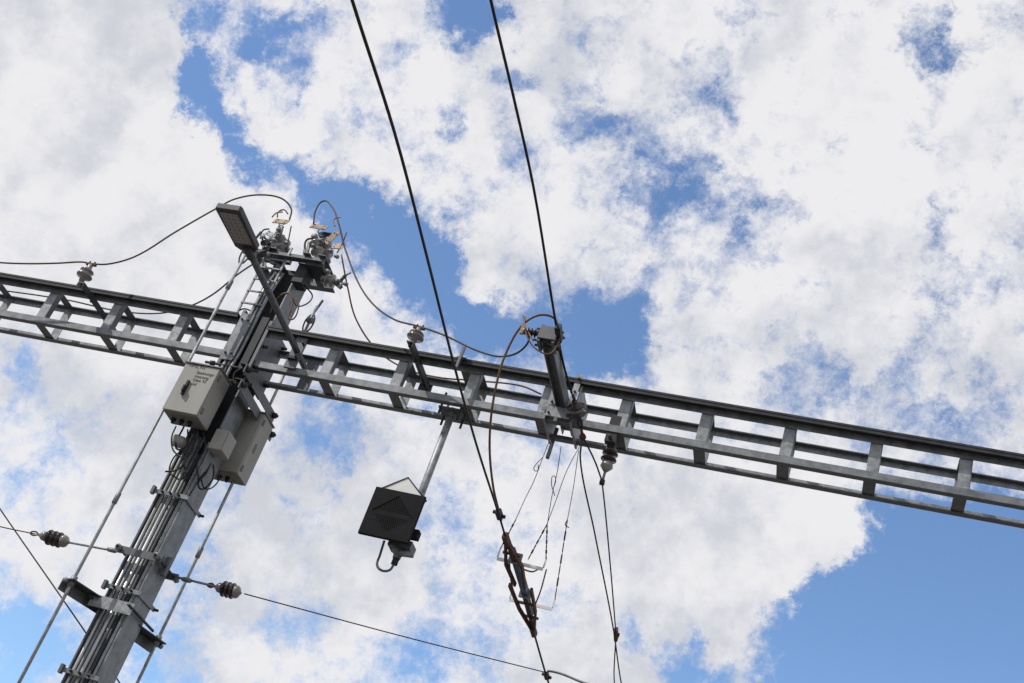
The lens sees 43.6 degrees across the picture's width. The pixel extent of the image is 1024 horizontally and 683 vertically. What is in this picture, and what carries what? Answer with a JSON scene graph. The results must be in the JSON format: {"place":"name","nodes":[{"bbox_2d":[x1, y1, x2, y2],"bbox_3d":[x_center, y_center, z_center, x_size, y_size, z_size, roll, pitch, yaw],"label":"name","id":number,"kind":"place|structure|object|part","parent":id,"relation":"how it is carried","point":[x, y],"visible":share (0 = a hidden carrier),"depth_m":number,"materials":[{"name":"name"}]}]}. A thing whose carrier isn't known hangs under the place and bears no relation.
{"place":"outdoors","nodes":[
{"label":"outdoors","id":0,"kind":"place"},
{"bbox_2d":[0,508,119,682],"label":"guy wire","id":1,"kind":"object","parent":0,"point":[46,575],"visible":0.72,"depth_m":12.49,"materials":[{"name":"grey metal"}]},
{"bbox_2d":[0,0,1023,682],"label":"sky","id":2,"kind":"structure","parent":0,"point":[807,208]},
{"label":"ground","id":3,"kind":"structure","parent":0,"visible":0},
{"bbox_2d":[57,247,334,682],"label":"catenary mast","id":4,"kind":"object","parent":3,"relation":"on","point":[121,609],"visible":0.91,"depth_m":12.16,"materials":[{"name":"grey metal"}]},
{"bbox_2d":[69,542,117,552],"bbox_3d":[-3.930,1.939,12.062,0.778,0.084,0.022,-3,-38,32],"label":"tie rod","id":5,"kind":"object","parent":4,"relation":"attached to","point":[85,545],"visible":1,"depth_m":12.11,"materials":[{"name":"metal"}]},
{"bbox_2d":[30,530,69,547],"bbox_3d":[-4.463,1.892,12.353,0.456,0.152,0.150,9,-33,17],"label":"strain insulator","id":6,"kind":"object","parent":5,"relation":"attached to","point":[56,539],"visible":1,"depth_m":12.30,"materials":[{"name":"grey ceramic"}]},
{"bbox_2d":[0,526,34,533],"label":"span wire","id":7,"kind":"object","parent":6,"relation":"attached to","point":[16,530],"visible":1,"depth_m":12.46,"materials":[{"name":"grey metal"}]},
{"bbox_2d":[106,547,116,552],"bbox_3d":[-3.727,1.943,11.927,0.100,0.048,0.046,9,-33,17],"label":"turnbuckle","id":8,"kind":"object","parent":5,"relation":"attached to","point":[109,549],"visible":0.86,"depth_m":11.91,"materials":[{"name":"metal"}]},
{"bbox_2d":[0,272,239,366],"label":"chords","id":9,"kind":"object","parent":4,"relation":"attached to","point":[166,306],"visible":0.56,"depth_m":13.63,"materials":[{"name":"metal"}]},
{"bbox_2d":[77,261,118,329],"bbox_3d":[-4.460,-0.463,13.789,0.209,0.467,0.852,8,-34,19],"label":"post insulator","id":10,"kind":"object","parent":9,"relation":"attached to","point":[85,274],"visible":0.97,"depth_m":13.54,"materials":[{"name":"grey metal"}]},
{"bbox_2d":[0,194,291,264],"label":"feeder cable","id":11,"kind":"object","parent":10,"relation":"attached to","point":[151,247],"visible":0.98,"depth_m":13.83,"materials":[{"name":"black rubber"}]},
{"bbox_2d":[0,284,201,362],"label":"battens","id":12,"kind":"object","parent":9,"relation":"attached to","point":[114,315],"visible":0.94,"depth_m":13.70,"materials":[{"name":"metal"}]},
{"bbox_2d":[7,260,258,313],"bbox_3d":[-9.012,-1.405,15.910,13.280,0.923,0.353,8,-34,18],"label":"feeder cable","id":13,"kind":"object","parent":4,"relation":"attached to","point":[219,289],"visible":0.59,"depth_m":14.21,"materials":[{"name":"black rubber"}]},
{"bbox_2d":[17,231,261,682],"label":"switch operating rod","id":14,"kind":"object","parent":4,"relation":"attached to","point":[118,493],"visible":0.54,"depth_m":11.89,"materials":[{"name":"metal"}]},
{"bbox_2d":[178,576,213,586],"bbox_3d":[-3.049,2.233,12.007,0.606,0.037,0.024,8,-34,19],"label":"tie rod","id":15,"kind":"object","parent":4,"relation":"attached to","point":[199,582],"visible":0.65,"depth_m":11.94,"materials":[{"name":"metal"}]},
{"bbox_2d":[181,577,191,582],"bbox_3d":[-3.047,2.233,11.988,0.100,0.048,0.046,9,-33,17],"label":"turnbuckle","id":16,"kind":"object","parent":15,"relation":"attached to","point":[186,579],"visible":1,"depth_m":11.97,"materials":[{"name":"metal"}]},
{"bbox_2d":[207,581,241,598],"bbox_3d":[-2.672,2.295,11.873,0.362,0.152,0.150,9,-33,17],"label":"strain insulator","id":17,"kind":"object","parent":15,"relation":"attached to","point":[227,589],"visible":1,"depth_m":11.82,"materials":[{"name":"grey ceramic"}]},
{"bbox_2d":[163,360,231,430],"bbox_3d":[-3.090,0.550,12.487,0.409,0.624,0.365,9,-33,17],"label":"electrical cabinet","id":18,"kind":"object","parent":4,"relation":"attached to","point":[196,395],"visible":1,"depth_m":12.39,"materials":[{"name":"metal"}]},
{"bbox_3d":[-3.102,0.460,12.400,0.377,0.542,0.018,9,-33,17],"label":"door","id":19,"kind":"part","parent":18,"relation":"part of","materials":[{"name":"grey metal"}]},
{"bbox_2d":[208,429,235,459],"bbox_3d":[-2.809,0.999,12.417,0.153,0.220,0.200,9,-33,17],"label":"junction box","id":20,"kind":"object","parent":4,"relation":"attached to","point":[222,444],"visible":1,"depth_m":12.35,"materials":[{"name":"grey metal"}]},
{"bbox_2d":[136,300,323,682],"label":"switch operating rod","id":21,"kind":"object","parent":4,"relation":"attached to","point":[309,319],"visible":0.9,"depth_m":12.44,"materials":[{"name":"metal"}]},
{"bbox_2d":[214,409,274,485],"bbox_3d":[-2.781,1.084,12.943,0.434,0.774,0.312,9,-33,17],"label":"electrical cabinet","id":22,"kind":"object","parent":4,"relation":"attached to","point":[251,437],"visible":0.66,"depth_m":12.82,"materials":[{"name":"metal"}]},
{"bbox_3d":[-2.794,0.987,12.847,0.402,0.692,0.018,9,-33,17],"label":"door","id":23,"kind":"part","parent":22,"relation":"part of","materials":[{"name":"grey metal"}]},
{"bbox_2d":[256,209,291,269],"bbox_3d":[-2.550,-1.102,13.886,0.420,0.907,0.423,37,-36,-25],"label":"disconnector switch","id":24,"kind":"object","parent":4,"relation":"attached to","point":[279,241],"visible":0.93,"depth_m":13.90,"materials":[{"name":"grey metal"}]},
{"bbox_2d":[298,217,350,288],"bbox_3d":[-1.912,-0.942,13.723,0.778,0.972,0.302,9,-33,17],"label":"disconnector switch","id":25,"kind":"object","parent":4,"relation":"attached to","point":[321,244],"visible":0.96,"depth_m":13.74,"materials":[{"name":"grey metal"}]},
{"bbox_2d":[341,254,541,394],"bbox_3d":[-0.772,-0.114,13.330,2.532,1.039,0.310,15,-32,8],"label":"feeder cable","id":26,"kind":"object","parent":25,"relation":"attached to","point":[417,372],"visible":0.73,"depth_m":13.15,"materials":[{"name":"rubber"}]},
{"bbox_2d":[254,325,1023,528],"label":"chords","id":27,"kind":"object","parent":4,"relation":"attached to","point":[889,438],"visible":1,"depth_m":11.78,"materials":[{"name":"metal"}]},
{"bbox_2d":[216,203,318,389],"bbox_3d":[-2.304,-0.363,12.169,0.250,0.370,2.590,9,-33,17],"label":"street lamp","id":28,"kind":"object","parent":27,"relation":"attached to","point":[236,223],"visible":1,"depth_m":11.72,"materials":[{"name":"grey metal"}]},
{"bbox_2d":[358,346,470,571],"bbox_3d":[-0.750,1.161,12.071,0.464,2.313,0.735,-11,-43,40],"label":"floodlight","id":29,"kind":"object","parent":27,"relation":"hanging from","point":[393,513],"visible":0.99,"depth_m":11.59,"materials":[{"name":"metal"}]},
{"bbox_2d":[407,324,432,391],"bbox_3d":[-0.898,0.190,12.641,0.176,0.390,0.848,9,-33,17],"label":"post insulator","id":30,"kind":"object","parent":27,"relation":"attached to","point":[415,334],"visible":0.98,"depth_m":12.43,"materials":[{"name":"grey metal"}]},
{"bbox_2d":[313,200,529,357],"bbox_3d":[-0.926,-0.679,12.798,3.437,2.176,0.372,-3,-39,33],"label":"feeder cable","id":31,"kind":"object","parent":30,"relation":"attached to","point":[434,331],"visible":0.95,"depth_m":12.72,"materials":[{"name":"black rubber"}]},
{"bbox_2d":[519,314,587,458],"bbox_3d":[0.343,0.452,11.662,0.412,0.850,1.662,8,-34,19],"label":"messenger support arm","id":32,"kind":"object","parent":27,"relation":"attached to","point":[559,400],"visible":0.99,"depth_m":11.76},
{"bbox_2d":[488,314,557,507],"bbox_3d":[-0.013,0.585,11.224,0.385,1.644,0.761,17,-32,5],"label":"jumper cable","id":33,"kind":"object","parent":32,"relation":"attached to","point":[493,399],"visible":0.88,"depth_m":11.07,"materials":[{"name":"black rubber"}]},
{"bbox_2d":[489,0,572,393],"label":"messenger wire","id":34,"kind":"object","parent":32,"relation":"attached to","point":[525,150],"visible":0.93,"depth_m":9.93,"materials":[{"name":"black metal"}]},
{"bbox_2d":[497,443,579,637],"bbox_3d":[0.314,1.890,12.612,0.571,1.297,2.265,9,-33,17],"label":"section insulator","id":35,"kind":"object","parent":32,"relation":"attached to","point":[526,593],"visible":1,"depth_m":12.20,"materials":[{"name":"metal"}]},
{"bbox_2d":[350,0,505,535],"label":"contact wire","id":36,"kind":"object","parent":35,"relation":"attached to","point":[410,192],"visible":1,"depth_m":7.96,"materials":[{"name":"black metal"}]},
{"bbox_2d":[493,508,505,520],"bbox_3d":[-0.111,1.495,11.074,0.086,0.050,0.147,-2,-38,32],"label":"wire clamp","id":37,"kind":"object","parent":36,"relation":"attached to","point":[500,516],"visible":1,"depth_m":11.05,"materials":[{"name":"grey metal"}]},
{"bbox_2d":[535,638,548,682],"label":"contact wire","id":38,"kind":"object","parent":35,"relation":"attached to","point":[539,652],"visible":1,"depth_m":13.66,"materials":[{"name":"grey metal"}]},
{"bbox_2d":[244,593,546,672],"bbox_3d":[-1.045,2.981,12.928,3.730,0.981,0.012,39,-36,-28],"label":"span wire","id":39,"kind":"object","parent":38,"relation":"attached to","point":[386,631],"visible":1,"depth_m":12.73,"materials":[{"name":"grey metal"}]},
{"bbox_2d":[547,670,586,682],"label":"registration rod","id":40,"kind":"object","parent":39,"relation":"attached to","point":[566,675],"visible":1,"depth_m":13.92,"materials":[{"name":"grey metal"}]},
{"bbox_2d":[542,671,551,680],"bbox_3d":[0.383,3.692,14.132,0.086,0.050,0.147,-2,-38,32],"label":"wire clamp","id":41,"kind":"object","parent":38,"relation":"attached to","point":[547,676],"visible":1,"depth_m":14.11,"materials":[{"name":"black metal"}]},
{"bbox_2d":[524,316,559,354],"bbox_3d":[0.236,-0.051,11.161,0.402,0.397,0.066,9,-33,17],"label":"jumper cable","id":42,"kind":"object","parent":32,"relation":"attached to","point":[536,348],"visible":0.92,"depth_m":11.06,"materials":[{"name":"black metal"}]},
{"bbox_2d":[567,394,586,440],"bbox_3d":[0.612,0.703,11.811,0.170,0.267,0.430,-2,-38,31],"label":"strain insulator","id":43,"kind":"object","parent":32,"relation":"attached to","point":[576,410],"visible":1,"depth_m":11.75,"materials":[{"name":"ceramic"}]},
{"bbox_2d":[579,441,621,682],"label":"messenger wire","id":44,"kind":"object","parent":32,"relation":"attached to","point":[597,550],"visible":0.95,"depth_m":13.58,"materials":[{"name":"grey metal"}]},
{"bbox_2d":[613,627,619,641],"bbox_3d":[1.231,3.441,15.033,0.060,0.109,0.214,9,-33,17],"label":"wire clamp","id":45,"kind":"object","parent":44,"relation":"attached to","point":[616,634],"visible":1,"depth_m":15.00,"materials":[{"name":"brown metal"}]},
{"bbox_2d":[613,642,615,682],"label":"guy wire","id":46,"kind":"object","parent":45,"relation":"attached to","point":[614,663],"visible":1,"depth_m":15.63,"materials":[{"name":"grey metal"}]},
{"bbox_2d":[599,415,621,485],"bbox_3d":[0.900,1.027,11.803,0.151,0.652,0.370,9,-33,17],"label":"strain insulator","id":47,"kind":"object","parent":27,"relation":"attached to","point":[609,456],"visible":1,"depth_m":11.77,"materials":[{"name":"ceramic"}]},
{"bbox_2d":[584,440,601,478],"bbox_3d":[0.724,1.109,11.848,0.297,0.361,0.165,20,-32,0],"label":"messenger wire","id":48,"kind":"object","parent":47,"relation":"attached to","point":[593,459],"visible":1,"depth_m":11.91,"materials":[{"name":"grey metal"}]},
{"bbox_2d":[602,486,615,631],"bbox_3d":[1.011,2.359,13.357,0.040,0.181,4.010,12,-33,14],"label":"guy wire","id":49,"kind":"object","parent":47,"relation":"attached to","point":[609,555],"visible":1,"depth_m":13.18,"materials":[{"name":"grey metal"}]},
{"bbox_2d":[319,349,972,511],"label":"battens","id":50,"kind":"object","parent":27,"relation":"attached to","point":[476,388],"visible":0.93,"depth_m":11.96,"materials":[{"name":"metal"}]}
]}

